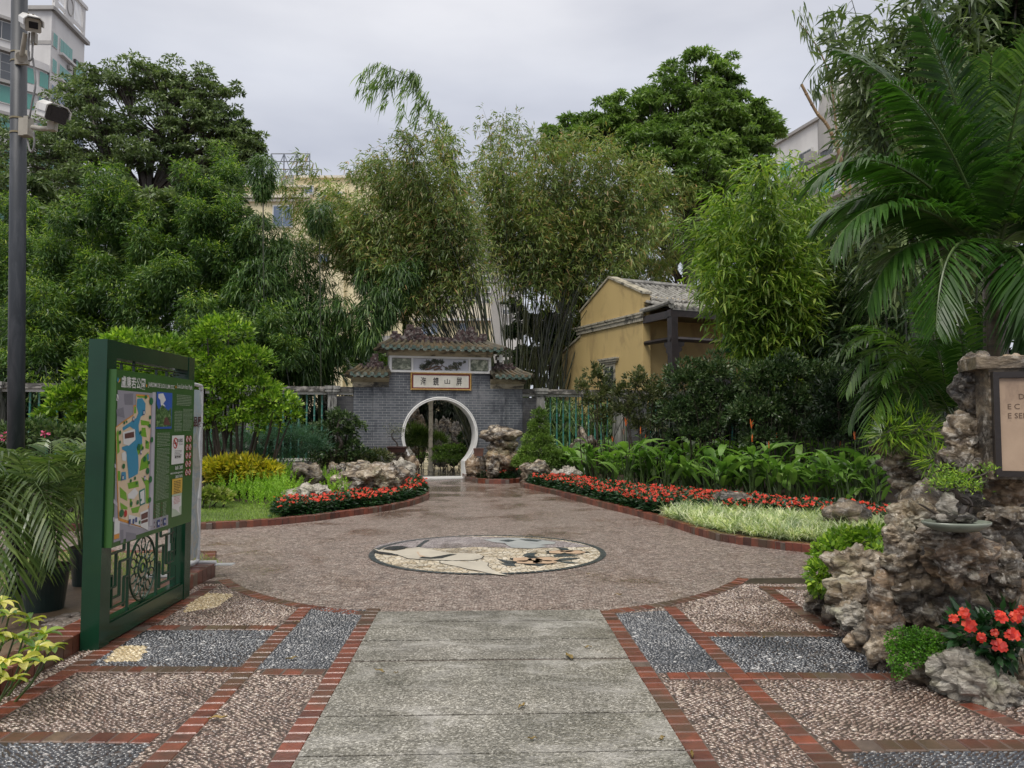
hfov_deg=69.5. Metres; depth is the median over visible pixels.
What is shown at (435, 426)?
courtyard rock
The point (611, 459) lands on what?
heliconia
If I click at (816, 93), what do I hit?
bamboo poles
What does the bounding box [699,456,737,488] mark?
heliconia
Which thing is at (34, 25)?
lens window
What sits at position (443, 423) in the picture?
courtyard rock
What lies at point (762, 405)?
shrub
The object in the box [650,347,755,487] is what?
shrub
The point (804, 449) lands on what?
heliconia
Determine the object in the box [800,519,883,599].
creeper
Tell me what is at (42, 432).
pink blossoms
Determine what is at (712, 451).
heliconia
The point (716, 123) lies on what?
broadleaf tree
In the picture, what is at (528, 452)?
conical shrub
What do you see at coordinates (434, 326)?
window
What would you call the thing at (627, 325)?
yellow house
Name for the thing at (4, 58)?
window
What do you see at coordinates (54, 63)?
window
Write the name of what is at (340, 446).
pruned tree
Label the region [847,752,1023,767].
dark pebble panel
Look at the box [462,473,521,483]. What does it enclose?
kerb
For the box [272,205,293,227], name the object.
window
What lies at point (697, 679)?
brick band mortar
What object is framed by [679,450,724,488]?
heliconia
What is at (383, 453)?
shrub
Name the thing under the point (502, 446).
balanced rock
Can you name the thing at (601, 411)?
shrub
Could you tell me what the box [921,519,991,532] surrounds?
bonsai dish
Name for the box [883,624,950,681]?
maidenhair fern
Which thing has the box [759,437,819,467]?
heliconia
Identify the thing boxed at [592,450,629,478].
heliconia
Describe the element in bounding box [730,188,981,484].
bamboo clump
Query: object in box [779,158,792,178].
window
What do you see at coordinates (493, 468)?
garden rock
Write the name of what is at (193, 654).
dark pebble panel
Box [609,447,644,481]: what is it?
heliconia
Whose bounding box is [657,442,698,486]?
heliconia
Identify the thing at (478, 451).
bonsai pot
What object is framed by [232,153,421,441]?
yellow building
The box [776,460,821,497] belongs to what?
heliconia
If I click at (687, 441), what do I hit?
heliconia
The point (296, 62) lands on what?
sky
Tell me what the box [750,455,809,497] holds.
heliconia
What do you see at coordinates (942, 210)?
feather palm
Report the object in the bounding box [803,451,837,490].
heliconia
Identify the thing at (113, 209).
broadleaf tree
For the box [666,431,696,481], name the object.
heliconia
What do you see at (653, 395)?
shrub
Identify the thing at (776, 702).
brick band mortar
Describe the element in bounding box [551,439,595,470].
heliconia
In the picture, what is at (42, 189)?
broadleaf tree
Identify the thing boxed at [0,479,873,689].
plaza pavement
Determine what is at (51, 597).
plant pot
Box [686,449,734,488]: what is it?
heliconia
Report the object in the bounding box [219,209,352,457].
bamboo clump
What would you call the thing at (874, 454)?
heliconia
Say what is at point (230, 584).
brick arc
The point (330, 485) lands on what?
foxtail ferns
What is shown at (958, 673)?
garden rock
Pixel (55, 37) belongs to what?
window
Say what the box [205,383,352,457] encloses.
bamboo thicket
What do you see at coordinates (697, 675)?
brick band
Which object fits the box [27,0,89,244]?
tower block
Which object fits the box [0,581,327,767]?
paving grout
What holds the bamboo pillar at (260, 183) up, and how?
on the courtyard pavement at (426, 473)
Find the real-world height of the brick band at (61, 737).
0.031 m
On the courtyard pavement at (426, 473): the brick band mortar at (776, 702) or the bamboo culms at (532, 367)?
the bamboo culms at (532, 367)
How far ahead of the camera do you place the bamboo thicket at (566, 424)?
24.11 m
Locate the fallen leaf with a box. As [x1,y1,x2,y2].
[208,715,227,718]
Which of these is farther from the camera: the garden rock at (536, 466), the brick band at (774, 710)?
the garden rock at (536, 466)
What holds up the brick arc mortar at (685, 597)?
on the plaza pavement at (330, 563)
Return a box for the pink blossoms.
[0,430,50,440]
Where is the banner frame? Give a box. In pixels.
[146,383,234,577]
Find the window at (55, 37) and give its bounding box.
[52,31,57,49]
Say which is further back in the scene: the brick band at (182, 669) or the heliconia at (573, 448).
the heliconia at (573, 448)
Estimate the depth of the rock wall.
5.53 m
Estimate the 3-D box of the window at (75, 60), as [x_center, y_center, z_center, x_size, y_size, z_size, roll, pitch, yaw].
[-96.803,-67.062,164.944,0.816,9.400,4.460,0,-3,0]
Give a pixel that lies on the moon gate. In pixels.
(458, 370)
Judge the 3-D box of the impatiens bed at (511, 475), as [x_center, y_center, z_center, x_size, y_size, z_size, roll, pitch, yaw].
[-0.346,2.514,21.547,1.862,0.307,3.824,0,-3,0]
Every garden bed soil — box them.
[0,552,204,655]
[33,484,410,516]
[526,474,948,545]
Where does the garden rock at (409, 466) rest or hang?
on the garden bed soil at (239, 499)
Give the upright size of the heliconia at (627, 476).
1.664 m
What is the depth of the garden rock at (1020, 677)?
4.22 m
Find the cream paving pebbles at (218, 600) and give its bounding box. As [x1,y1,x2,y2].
[104,593,232,661]
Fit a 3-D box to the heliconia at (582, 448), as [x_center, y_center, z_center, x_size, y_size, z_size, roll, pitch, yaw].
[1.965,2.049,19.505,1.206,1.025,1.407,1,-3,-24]
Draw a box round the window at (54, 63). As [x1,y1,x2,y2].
[51,57,56,75]
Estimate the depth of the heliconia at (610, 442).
21.70 m
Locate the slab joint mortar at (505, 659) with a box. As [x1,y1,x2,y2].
[363,658,627,661]
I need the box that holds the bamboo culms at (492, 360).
[385,197,498,442]
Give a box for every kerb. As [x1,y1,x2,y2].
[0,492,428,530]
[0,563,214,694]
[3,549,216,560]
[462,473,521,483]
[520,480,813,551]
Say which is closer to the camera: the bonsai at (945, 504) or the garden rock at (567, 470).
the bonsai at (945, 504)
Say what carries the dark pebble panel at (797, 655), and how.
on the paving grout at (781, 581)
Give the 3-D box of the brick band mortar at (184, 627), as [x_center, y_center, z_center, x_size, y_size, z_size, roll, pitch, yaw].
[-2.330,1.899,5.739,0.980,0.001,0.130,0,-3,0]
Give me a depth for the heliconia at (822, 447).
17.11 m
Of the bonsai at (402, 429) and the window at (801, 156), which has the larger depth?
the window at (801, 156)
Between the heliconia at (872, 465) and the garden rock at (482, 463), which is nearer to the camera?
the heliconia at (872, 465)
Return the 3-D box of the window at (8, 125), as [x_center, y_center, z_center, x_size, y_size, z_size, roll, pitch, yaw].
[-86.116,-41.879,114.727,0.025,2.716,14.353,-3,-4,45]
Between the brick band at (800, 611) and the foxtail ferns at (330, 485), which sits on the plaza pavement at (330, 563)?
the brick band at (800, 611)
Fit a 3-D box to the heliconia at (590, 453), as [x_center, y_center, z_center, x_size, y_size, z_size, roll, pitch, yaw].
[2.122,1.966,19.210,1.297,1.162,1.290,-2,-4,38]
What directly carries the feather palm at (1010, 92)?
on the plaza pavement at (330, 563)
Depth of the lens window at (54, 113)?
6.34 m
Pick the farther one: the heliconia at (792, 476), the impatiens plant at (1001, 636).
the heliconia at (792, 476)
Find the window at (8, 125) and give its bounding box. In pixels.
[0,116,9,134]
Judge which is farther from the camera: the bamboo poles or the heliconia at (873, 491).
the bamboo poles
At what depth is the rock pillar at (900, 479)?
6.90 m
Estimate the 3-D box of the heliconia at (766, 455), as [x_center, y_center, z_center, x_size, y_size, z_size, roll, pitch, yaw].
[5.398,1.768,15.327,1.277,1.150,1.284,0,-3,4]
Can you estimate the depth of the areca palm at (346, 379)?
23.97 m
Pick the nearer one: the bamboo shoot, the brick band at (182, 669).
the brick band at (182, 669)
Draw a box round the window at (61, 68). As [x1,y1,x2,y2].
[59,63,71,81]
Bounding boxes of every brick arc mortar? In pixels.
[217,579,361,615]
[609,578,748,612]
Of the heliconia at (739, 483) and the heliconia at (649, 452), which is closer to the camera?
the heliconia at (739, 483)
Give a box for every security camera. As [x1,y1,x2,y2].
[9,58,71,152]
[10,12,43,64]
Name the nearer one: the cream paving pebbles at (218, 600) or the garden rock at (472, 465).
the cream paving pebbles at (218, 600)
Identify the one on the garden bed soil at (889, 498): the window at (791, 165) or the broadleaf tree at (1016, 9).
the broadleaf tree at (1016, 9)
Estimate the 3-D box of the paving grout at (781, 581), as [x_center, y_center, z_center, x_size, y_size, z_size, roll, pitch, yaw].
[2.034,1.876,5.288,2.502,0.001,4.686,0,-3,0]
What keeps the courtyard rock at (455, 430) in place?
on the courtyard pavement at (426, 473)
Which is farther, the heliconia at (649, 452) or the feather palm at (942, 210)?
the heliconia at (649, 452)
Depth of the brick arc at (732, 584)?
6.69 m
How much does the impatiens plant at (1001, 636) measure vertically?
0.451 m
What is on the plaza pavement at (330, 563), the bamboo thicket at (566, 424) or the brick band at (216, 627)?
the brick band at (216, 627)
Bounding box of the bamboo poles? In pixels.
[792,2,863,448]
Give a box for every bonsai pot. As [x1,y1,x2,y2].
[386,446,407,452]
[473,448,483,455]
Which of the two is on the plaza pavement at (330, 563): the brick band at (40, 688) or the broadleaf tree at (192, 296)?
the brick band at (40, 688)
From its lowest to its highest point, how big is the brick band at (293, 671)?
0.026 m
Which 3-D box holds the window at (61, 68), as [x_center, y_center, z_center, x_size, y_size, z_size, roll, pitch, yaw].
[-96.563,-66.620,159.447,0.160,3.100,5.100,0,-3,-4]
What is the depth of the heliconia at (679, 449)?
17.69 m
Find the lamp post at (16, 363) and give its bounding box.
[5,0,27,600]
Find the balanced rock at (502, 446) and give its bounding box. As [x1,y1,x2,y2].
[479,425,523,476]
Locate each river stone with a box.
[41,618,50,622]
[61,613,70,617]
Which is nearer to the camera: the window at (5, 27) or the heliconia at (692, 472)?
the heliconia at (692, 472)
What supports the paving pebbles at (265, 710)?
on the plaza pavement at (330, 563)
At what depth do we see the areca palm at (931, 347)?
7.26 m
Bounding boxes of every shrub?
[0,412,86,535]
[27,324,198,513]
[179,310,306,497]
[201,483,236,507]
[205,418,333,485]
[317,446,395,466]
[405,420,451,470]
[416,442,467,471]
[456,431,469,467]
[509,406,569,470]
[573,359,629,479]
[607,364,681,482]
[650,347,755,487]
[718,346,845,490]
[794,363,905,495]
[857,393,945,480]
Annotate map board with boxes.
[80,339,194,650]
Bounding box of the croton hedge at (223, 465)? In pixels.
[202,450,286,498]
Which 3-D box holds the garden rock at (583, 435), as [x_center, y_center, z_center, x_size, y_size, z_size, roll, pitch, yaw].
[2.056,1.932,20.534,0.910,1.491,0.731,0,-3,0]
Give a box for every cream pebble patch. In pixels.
[105,646,145,661]
[183,593,231,612]
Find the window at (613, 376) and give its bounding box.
[603,364,615,387]
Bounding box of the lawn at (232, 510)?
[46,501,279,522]
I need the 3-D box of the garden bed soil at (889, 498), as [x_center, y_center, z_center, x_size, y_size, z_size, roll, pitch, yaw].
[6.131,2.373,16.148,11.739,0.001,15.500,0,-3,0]
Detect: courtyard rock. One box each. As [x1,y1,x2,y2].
[405,408,426,463]
[407,447,414,454]
[433,419,439,466]
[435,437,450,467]
[438,415,455,431]
[444,421,467,466]
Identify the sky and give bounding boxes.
[28,0,1022,397]
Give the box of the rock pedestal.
[388,452,419,471]
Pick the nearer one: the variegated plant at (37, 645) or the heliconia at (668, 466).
the variegated plant at (37, 645)
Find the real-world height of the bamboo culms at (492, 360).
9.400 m
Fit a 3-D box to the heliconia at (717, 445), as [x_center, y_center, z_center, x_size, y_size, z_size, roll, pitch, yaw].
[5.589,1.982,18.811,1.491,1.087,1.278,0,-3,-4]
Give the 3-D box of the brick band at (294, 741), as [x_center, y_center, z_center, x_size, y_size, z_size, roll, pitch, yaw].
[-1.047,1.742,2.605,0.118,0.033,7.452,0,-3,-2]
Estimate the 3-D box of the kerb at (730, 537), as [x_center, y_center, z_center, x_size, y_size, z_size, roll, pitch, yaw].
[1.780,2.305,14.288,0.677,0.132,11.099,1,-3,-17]
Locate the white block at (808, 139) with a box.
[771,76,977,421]
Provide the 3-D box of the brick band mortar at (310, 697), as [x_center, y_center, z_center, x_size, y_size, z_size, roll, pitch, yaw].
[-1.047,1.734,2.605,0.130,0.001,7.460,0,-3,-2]
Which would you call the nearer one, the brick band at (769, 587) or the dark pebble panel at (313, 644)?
the dark pebble panel at (313, 644)
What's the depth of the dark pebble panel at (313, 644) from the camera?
5.29 m
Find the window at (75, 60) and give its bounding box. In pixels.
[73,59,84,95]
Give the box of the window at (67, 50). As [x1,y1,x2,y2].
[59,38,72,59]
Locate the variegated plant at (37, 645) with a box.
[0,595,67,702]
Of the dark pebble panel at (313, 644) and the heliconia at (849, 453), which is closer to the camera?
the dark pebble panel at (313, 644)
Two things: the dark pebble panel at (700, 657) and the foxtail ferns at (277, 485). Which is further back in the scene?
the foxtail ferns at (277, 485)
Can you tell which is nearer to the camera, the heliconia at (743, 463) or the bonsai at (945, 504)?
the bonsai at (945, 504)
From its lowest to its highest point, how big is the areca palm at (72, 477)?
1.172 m
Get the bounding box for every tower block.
[0,0,10,218]
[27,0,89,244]
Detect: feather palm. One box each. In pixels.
[794,0,1023,355]
[939,29,1023,349]
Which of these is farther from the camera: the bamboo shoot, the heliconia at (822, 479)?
the bamboo shoot
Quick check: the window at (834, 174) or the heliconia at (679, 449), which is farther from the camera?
the window at (834, 174)
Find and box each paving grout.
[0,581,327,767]
[628,577,1023,767]
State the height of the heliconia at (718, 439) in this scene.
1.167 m
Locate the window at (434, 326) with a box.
[430,323,437,334]
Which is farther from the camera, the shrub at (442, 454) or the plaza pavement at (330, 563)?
the shrub at (442, 454)
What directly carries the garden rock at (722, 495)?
on the garden bed soil at (889, 498)
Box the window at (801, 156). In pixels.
[798,147,812,168]
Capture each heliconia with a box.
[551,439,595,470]
[551,442,584,467]
[564,443,608,476]
[566,442,601,476]
[567,437,620,478]
[584,449,623,480]
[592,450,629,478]
[596,438,633,475]
[598,437,631,467]
[599,419,662,482]
[599,438,635,474]
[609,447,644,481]
[616,427,663,484]
[619,449,666,485]
[629,445,666,484]
[638,444,688,485]
[652,451,680,484]
[653,439,721,487]
[654,439,681,478]
[654,448,693,485]
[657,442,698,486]
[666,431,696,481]
[671,436,717,480]
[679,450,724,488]
[683,434,732,480]
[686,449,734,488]
[687,448,744,489]
[697,444,747,489]
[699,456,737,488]
[702,440,752,482]
[706,453,751,490]
[712,437,757,480]
[712,450,758,491]
[713,424,761,483]
[717,445,759,479]
[723,419,795,494]
[725,434,781,492]
[726,446,757,484]
[736,441,800,494]
[741,458,791,492]
[748,443,787,495]
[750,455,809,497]
[758,436,804,489]
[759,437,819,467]
[759,444,837,496]
[775,452,817,497]
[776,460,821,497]
[782,447,816,488]
[789,453,867,500]
[792,438,858,487]
[797,456,849,497]
[798,464,834,499]
[801,456,863,500]
[803,449,870,501]
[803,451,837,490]
[804,443,857,462]
[815,463,871,498]
[821,432,886,500]
[826,452,881,484]
[832,448,891,502]
[845,444,875,493]
[846,469,890,504]
[848,439,886,478]
[848,459,891,501]
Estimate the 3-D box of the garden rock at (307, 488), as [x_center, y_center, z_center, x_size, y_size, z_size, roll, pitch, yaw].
[-3.839,2.081,13.778,0.845,0.485,0.785,2,-4,-38]
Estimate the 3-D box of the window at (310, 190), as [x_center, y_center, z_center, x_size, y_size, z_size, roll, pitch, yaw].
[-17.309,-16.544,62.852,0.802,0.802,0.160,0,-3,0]
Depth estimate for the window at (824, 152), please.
58.16 m
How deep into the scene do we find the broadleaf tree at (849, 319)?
18.79 m
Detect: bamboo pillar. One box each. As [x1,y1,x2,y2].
[239,152,284,446]
[299,198,339,451]
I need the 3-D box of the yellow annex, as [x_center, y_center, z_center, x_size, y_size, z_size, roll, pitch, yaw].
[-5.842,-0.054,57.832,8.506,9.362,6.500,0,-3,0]
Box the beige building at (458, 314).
[425,303,492,322]
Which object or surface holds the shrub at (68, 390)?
on the garden bed soil at (239, 499)
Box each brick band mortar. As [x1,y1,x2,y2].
[0,586,217,719]
[0,732,161,743]
[77,666,233,673]
[138,607,311,767]
[160,626,275,629]
[260,668,326,675]
[265,609,380,767]
[604,612,721,767]
[663,606,844,767]
[666,673,731,679]
[708,632,835,636]
[753,673,906,679]
[761,586,806,589]
[763,590,834,628]
[831,739,1023,751]
[957,702,1023,735]
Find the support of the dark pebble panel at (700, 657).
on the paving grout at (781, 581)
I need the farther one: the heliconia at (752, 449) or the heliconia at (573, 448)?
the heliconia at (573, 448)
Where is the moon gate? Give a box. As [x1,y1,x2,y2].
[344,324,533,478]
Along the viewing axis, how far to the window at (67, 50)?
159.49 m
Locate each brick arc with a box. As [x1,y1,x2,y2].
[219,579,368,615]
[610,578,747,612]
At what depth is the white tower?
95.30 m
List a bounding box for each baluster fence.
[0,381,353,468]
[523,388,680,473]
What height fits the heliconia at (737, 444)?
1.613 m
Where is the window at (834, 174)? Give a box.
[820,174,835,194]
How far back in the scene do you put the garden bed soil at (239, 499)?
14.28 m
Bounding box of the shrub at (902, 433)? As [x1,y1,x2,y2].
[857,393,945,480]
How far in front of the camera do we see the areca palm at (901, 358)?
7.24 m
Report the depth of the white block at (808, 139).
59.61 m
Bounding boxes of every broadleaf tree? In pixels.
[0,48,278,322]
[0,157,90,306]
[28,174,292,327]
[135,139,311,451]
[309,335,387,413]
[536,110,589,408]
[563,44,790,284]
[605,180,800,283]
[823,225,1023,416]
[903,0,1023,353]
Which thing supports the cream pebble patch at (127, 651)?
on the dark pebble panel at (193, 654)
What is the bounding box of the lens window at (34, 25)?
[29,21,37,28]
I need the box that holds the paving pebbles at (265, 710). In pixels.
[0,583,1023,767]
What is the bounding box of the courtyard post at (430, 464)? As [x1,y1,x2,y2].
[428,401,433,471]
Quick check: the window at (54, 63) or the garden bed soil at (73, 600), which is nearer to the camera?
the garden bed soil at (73, 600)
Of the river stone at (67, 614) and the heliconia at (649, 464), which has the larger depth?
the heliconia at (649, 464)
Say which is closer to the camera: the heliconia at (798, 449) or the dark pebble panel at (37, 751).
the dark pebble panel at (37, 751)
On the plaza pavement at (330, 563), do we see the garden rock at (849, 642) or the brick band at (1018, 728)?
the brick band at (1018, 728)
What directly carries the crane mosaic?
on the plaza pavement at (330, 563)
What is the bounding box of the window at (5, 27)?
[0,20,10,41]
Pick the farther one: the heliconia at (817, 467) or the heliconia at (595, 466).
the heliconia at (595, 466)
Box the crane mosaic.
[368,535,605,575]
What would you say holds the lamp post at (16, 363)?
on the garden bed soil at (73, 600)
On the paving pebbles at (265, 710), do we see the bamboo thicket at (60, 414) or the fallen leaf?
the fallen leaf
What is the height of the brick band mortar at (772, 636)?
0.001 m
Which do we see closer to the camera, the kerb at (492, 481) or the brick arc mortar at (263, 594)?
the brick arc mortar at (263, 594)
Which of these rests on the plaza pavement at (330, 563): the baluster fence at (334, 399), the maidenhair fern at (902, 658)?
the baluster fence at (334, 399)
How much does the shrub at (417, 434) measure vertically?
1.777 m
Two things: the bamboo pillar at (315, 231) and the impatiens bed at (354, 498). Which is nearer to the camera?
the impatiens bed at (354, 498)
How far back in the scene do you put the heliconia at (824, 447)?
17.42 m
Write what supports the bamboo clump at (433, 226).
on the courtyard pavement at (426, 473)
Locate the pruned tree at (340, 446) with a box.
[303,405,378,470]
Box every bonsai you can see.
[382,422,410,445]
[918,461,1000,523]
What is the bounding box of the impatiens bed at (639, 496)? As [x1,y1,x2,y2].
[524,471,889,517]
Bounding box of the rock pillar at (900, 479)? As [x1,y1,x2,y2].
[868,414,941,500]
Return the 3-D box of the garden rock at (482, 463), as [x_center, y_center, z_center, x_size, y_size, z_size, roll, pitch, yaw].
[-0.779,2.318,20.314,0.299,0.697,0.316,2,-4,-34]
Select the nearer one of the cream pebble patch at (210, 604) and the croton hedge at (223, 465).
the cream pebble patch at (210, 604)
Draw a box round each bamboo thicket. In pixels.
[0,360,174,458]
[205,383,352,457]
[405,400,470,439]
[545,397,654,450]
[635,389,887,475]
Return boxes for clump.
[0,190,121,408]
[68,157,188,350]
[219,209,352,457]
[264,109,507,448]
[460,104,703,427]
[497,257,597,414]
[539,223,705,386]
[660,148,859,481]
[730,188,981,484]
[800,0,1023,488]
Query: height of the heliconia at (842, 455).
1.003 m
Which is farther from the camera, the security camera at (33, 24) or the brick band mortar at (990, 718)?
the security camera at (33, 24)
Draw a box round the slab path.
[291,609,695,767]
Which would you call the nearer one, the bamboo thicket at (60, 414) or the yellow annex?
the bamboo thicket at (60, 414)
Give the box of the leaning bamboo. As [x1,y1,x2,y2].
[268,252,432,444]
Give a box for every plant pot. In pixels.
[17,561,72,613]
[67,545,82,586]
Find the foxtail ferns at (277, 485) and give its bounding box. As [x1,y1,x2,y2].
[203,456,313,507]
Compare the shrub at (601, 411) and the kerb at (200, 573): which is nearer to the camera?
the kerb at (200, 573)
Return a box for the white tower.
[442,222,522,363]
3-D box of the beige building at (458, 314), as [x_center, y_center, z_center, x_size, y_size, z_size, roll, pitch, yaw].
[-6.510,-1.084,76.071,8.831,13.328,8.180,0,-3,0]
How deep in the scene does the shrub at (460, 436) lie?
24.43 m
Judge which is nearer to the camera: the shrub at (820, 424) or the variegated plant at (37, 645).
the variegated plant at (37, 645)
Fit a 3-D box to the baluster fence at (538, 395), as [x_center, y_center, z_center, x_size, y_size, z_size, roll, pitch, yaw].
[3.091,1.508,22.755,5.840,2.670,0.650,1,-3,-15]
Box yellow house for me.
[562,276,792,424]
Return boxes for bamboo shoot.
[350,62,491,365]
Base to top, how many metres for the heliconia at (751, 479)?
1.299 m
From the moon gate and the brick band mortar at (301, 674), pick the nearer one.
the brick band mortar at (301, 674)
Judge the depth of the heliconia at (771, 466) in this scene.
14.98 m
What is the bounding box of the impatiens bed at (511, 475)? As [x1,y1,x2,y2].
[476,468,520,478]
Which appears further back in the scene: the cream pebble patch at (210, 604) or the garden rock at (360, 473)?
the garden rock at (360, 473)
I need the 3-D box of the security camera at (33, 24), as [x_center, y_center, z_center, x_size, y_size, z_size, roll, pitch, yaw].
[-4.371,-3.109,6.647,0.579,0.440,0.169,-3,-4,45]
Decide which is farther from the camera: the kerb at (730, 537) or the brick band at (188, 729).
the kerb at (730, 537)
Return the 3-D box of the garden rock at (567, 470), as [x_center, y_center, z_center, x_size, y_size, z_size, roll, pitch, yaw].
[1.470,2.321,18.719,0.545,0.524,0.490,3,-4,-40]
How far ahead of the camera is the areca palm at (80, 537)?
7.01 m
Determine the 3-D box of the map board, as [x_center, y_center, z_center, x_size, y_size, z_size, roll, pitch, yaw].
[-2.962,0.817,6.028,0.196,2.200,1.600,0,-3,-2]
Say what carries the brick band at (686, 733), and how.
on the plaza pavement at (330, 563)
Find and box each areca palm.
[0,432,85,568]
[0,450,83,623]
[35,443,84,548]
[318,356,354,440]
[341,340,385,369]
[837,292,987,488]
[839,299,1015,435]
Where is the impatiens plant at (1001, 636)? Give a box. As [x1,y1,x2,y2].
[935,592,1023,676]
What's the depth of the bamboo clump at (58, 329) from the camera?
21.38 m
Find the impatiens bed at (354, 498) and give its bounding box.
[267,472,429,517]
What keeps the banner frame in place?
on the kerb core
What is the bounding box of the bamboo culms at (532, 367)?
[487,191,612,405]
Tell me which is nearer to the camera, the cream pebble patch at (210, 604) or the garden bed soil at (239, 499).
the cream pebble patch at (210, 604)
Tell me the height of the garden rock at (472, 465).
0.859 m
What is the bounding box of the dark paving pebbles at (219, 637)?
[0,608,1023,767]
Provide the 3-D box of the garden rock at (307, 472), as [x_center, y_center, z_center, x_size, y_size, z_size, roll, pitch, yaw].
[-4.519,2.083,16.192,0.800,0.734,0.535,0,-3,0]
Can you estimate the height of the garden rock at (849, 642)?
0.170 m
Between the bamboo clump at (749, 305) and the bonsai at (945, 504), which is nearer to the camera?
the bonsai at (945, 504)
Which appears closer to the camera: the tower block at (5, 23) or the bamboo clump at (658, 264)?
the bamboo clump at (658, 264)
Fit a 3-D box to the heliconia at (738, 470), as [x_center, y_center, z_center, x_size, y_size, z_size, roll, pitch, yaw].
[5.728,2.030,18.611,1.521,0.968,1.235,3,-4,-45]
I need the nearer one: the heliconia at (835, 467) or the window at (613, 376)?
the heliconia at (835, 467)
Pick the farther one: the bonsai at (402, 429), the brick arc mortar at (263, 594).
the bonsai at (402, 429)
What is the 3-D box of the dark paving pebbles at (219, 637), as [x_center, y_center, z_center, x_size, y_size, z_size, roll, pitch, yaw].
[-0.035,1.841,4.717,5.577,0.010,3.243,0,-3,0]
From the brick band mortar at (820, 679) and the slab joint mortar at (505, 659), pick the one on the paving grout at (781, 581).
the brick band mortar at (820, 679)
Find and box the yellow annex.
[382,318,492,410]
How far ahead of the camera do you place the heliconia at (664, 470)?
18.07 m
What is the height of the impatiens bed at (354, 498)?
0.312 m
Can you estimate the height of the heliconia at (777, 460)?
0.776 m
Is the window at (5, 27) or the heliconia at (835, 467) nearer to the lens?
the heliconia at (835, 467)
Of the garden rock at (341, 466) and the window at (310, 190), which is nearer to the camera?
the garden rock at (341, 466)
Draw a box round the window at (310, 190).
[304,185,313,194]
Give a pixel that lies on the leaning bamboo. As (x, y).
(362, 341)
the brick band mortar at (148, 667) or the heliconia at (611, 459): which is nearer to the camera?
the brick band mortar at (148, 667)
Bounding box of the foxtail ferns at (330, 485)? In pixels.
[320,464,351,491]
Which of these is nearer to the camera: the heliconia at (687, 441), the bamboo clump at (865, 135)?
the bamboo clump at (865, 135)
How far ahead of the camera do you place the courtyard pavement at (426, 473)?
24.16 m
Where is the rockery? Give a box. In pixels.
[863,350,1023,685]
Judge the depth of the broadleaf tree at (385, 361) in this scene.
29.45 m
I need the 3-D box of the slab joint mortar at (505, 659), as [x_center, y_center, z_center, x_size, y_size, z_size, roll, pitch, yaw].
[-0.053,1.734,2.583,1.865,0.001,7.340,0,-3,-2]
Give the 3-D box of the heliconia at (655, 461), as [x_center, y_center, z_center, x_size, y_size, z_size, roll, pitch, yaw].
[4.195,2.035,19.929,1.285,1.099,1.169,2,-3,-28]
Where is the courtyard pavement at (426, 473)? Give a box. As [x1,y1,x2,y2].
[417,452,462,478]
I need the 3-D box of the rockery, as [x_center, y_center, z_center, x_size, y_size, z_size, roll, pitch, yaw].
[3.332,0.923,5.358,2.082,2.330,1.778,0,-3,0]
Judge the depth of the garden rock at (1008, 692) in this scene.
4.13 m
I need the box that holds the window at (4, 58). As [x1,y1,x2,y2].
[0,52,9,80]
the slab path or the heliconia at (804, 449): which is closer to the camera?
the slab path
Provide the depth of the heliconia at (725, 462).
15.61 m
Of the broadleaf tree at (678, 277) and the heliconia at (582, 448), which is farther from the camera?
the broadleaf tree at (678, 277)
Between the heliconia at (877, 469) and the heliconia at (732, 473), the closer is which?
the heliconia at (877, 469)
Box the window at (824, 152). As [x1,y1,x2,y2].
[820,135,834,158]
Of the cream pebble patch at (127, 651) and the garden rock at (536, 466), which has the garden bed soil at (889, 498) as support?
the garden rock at (536, 466)
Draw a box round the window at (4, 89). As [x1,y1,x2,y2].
[0,84,9,104]
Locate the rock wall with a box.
[802,542,881,653]
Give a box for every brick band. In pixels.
[0,586,216,718]
[0,732,159,742]
[77,666,243,672]
[140,605,313,767]
[147,625,276,629]
[261,669,325,674]
[267,608,379,767]
[600,610,719,767]
[663,606,843,767]
[667,672,730,678]
[703,631,833,635]
[747,672,906,679]
[759,586,806,588]
[764,590,833,628]
[832,739,1023,751]
[959,703,1023,734]
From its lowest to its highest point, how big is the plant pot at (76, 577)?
0.360 m
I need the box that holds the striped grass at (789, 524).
[652,497,887,542]
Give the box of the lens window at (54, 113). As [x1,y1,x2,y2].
[50,109,63,119]
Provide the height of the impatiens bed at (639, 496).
0.317 m
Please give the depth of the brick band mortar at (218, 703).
4.20 m
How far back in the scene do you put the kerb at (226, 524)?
11.89 m
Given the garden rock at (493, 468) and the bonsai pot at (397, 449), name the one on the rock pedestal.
the bonsai pot at (397, 449)
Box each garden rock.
[282,482,330,496]
[289,462,325,485]
[325,462,345,483]
[329,460,410,490]
[392,456,416,479]
[465,454,479,477]
[478,456,486,477]
[486,457,501,478]
[519,459,550,479]
[559,465,582,475]
[569,427,601,472]
[712,490,752,502]
[821,498,872,524]
[842,630,862,652]
[925,646,1023,705]
[971,670,1023,710]
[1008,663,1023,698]
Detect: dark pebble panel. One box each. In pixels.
[0,743,147,767]
[89,631,268,666]
[261,611,357,668]
[617,612,720,672]
[709,637,902,672]
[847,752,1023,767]
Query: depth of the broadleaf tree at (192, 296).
22.04 m

